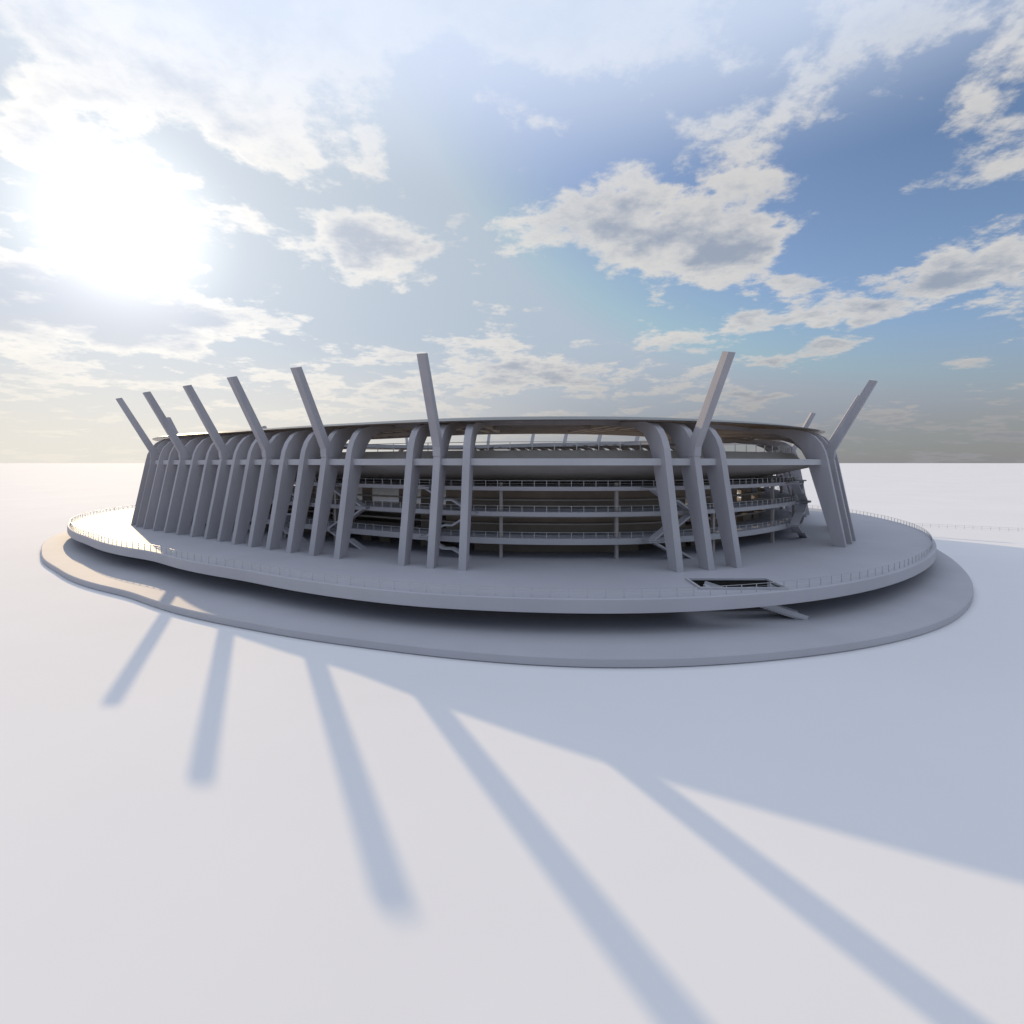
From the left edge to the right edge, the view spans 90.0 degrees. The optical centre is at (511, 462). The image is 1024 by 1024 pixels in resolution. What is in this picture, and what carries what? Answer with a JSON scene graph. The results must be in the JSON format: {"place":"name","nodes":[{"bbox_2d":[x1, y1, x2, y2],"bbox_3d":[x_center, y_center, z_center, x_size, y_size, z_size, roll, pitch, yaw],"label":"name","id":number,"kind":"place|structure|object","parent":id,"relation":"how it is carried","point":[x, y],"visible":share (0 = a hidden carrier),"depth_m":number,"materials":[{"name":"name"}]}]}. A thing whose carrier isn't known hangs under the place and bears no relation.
{"place":"outdoors","nodes":[
{"label":"outdoors","id":0,"kind":"place"},
{"bbox_2d":[234,486,759,551],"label":"concourse walls","id":1,"kind":"structure","parent":0,"point":[492,494],"depth_m":104.34,"materials":[{"name":"grey concrete"}]},
{"bbox_2d":[0,463,1023,1023],"bbox_3d":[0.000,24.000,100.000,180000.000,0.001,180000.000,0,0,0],"label":"ground","id":2,"kind":"structure","parent":0,"point":[206,823],"depth_m":34.66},
{"bbox_2d":[41,531,972,667],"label":"base slab","id":3,"kind":"structure","parent":2,"relation":"on","point":[937,593],"depth_m":73.66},
{"bbox_2d":[703,581,808,619],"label":"access stair","id":4,"kind":"object","parent":3,"relation":"on","point":[786,611],"visible":0.38,"depth_m":74.40,"materials":[{"name":"concrete"}]},
{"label":"undercroft wall","id":5,"kind":"object","parent":3,"relation":"on","visible":0},
{"bbox_2d":[67,498,936,613],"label":"podium","id":6,"kind":"object","parent":5,"relation":"on","point":[787,555],"visible":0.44,"depth_m":88.07,"materials":[{"name":"concrete"}]},
{"bbox_2d":[131,422,855,571],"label":"ribs","id":7,"kind":"object","parent":6,"relation":"on","point":[222,496],"visible":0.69,"depth_m":107.83,"materials":[{"name":"concrete"}]},
{"bbox_2d":[150,458,820,464],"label":"ring beam","id":8,"kind":"structure","parent":7,"relation":"attached to","point":[570,461],"depth_m":91.19,"materials":[{"name":"concrete"}]},
{"bbox_2d":[152,416,824,449],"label":"roof","id":9,"kind":"structure","parent":7,"relation":"on","point":[757,425],"depth_m":100.50,"materials":[{"name":"concrete"}]},
{"bbox_2d":[237,421,755,448],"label":"roof ring truss","id":10,"kind":"object","parent":9,"relation":"attached to","point":[550,427],"visible":0.33,"depth_m":127.81,"materials":[{"name":"grey metal"}]},
{"bbox_2d":[116,351,877,458],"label":"masts","id":11,"kind":"object","parent":7,"relation":"attached to","point":[694,448],"visible":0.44,"depth_m":107.41,"materials":[{"name":"concrete"}]},
{"bbox_2d":[205,475,793,558],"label":"concourse columns","id":12,"kind":"structure","parent":6,"relation":"on","point":[712,522],"depth_m":102.56,"materials":[{"name":"grey concrete"}]},
{"bbox_2d":[193,476,799,544],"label":"concourse slabs","id":13,"kind":"structure","parent":12,"relation":"on","point":[559,538],"depth_m":101.70,"materials":[{"name":"grey concrete"}]},
{"bbox_2d":[273,441,797,538],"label":"concourse railings","id":14,"kind":"object","parent":13,"relation":"on","point":[653,483],"visible":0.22,"depth_m":100.78,"materials":[{"name":"grey metal"}]},
{"bbox_2d":[295,450,798,483],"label":"tier","id":15,"kind":"object","parent":13,"relation":"on","point":[559,454],"visible":0.08,"depth_m":97.16,"materials":[{"name":"grey concrete"}]},
{"bbox_2d":[70,505,932,597],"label":"podium railing","id":16,"kind":"object","parent":6,"relation":"on","point":[928,534],"visible":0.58,"depth_m":78.38,"materials":[{"name":"grey metal"}]},
{"bbox_2d":[271,485,738,526],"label":"tier","id":17,"kind":"object","parent":6,"relation":"on","point":[385,491],"visible":0.03,"depth_m":148.50,"materials":[{"name":"grey concrete"}]},
{"bbox_2d":[270,487,765,524],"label":"fascias","id":18,"kind":"object","parent":17,"relation":"on","point":[763,490],"visible":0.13,"depth_m":104.02,"materials":[{"name":"grey concrete"}]},
{"bbox_2d":[206,480,810,559],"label":"stair flights","id":19,"kind":"object","parent":6,"relation":"on","point":[795,524],"visible":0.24,"depth_m":108.00,"materials":[{"name":"concrete"}]},
{"bbox_2d":[693,581,766,586],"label":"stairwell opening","id":20,"kind":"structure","parent":6,"relation":"attached to","point":[735,583],"depth_m":78.25,"materials":[{"name":"grey concrete"}]},
{"bbox_2d":[685,578,788,589],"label":"stairwell kerb","id":21,"kind":"structure","parent":6,"relation":"on","point":[781,587],"depth_m":74.92,"materials":[{"name":"concrete"}]},
{"bbox_2d":[905,523,1012,529],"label":"boundary fence","id":22,"kind":"object","parent":2,"relation":"on","point":[990,528],"visible":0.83,"depth_m":187.77,"materials":[{"name":"metal"}]},
{"bbox_2d":[0,0,1023,462],"label":"sky","id":23,"kind":"structure","parent":0,"point":[570,207],"materials":[{"name":"blue"}]},
{"bbox_2d":[296,465,808,482],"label":"tier soffit","id":24,"kind":"structure","parent":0,"point":[572,473],"depth_m":100.10,"materials":[{"name":"grey concrete"}]}
]}

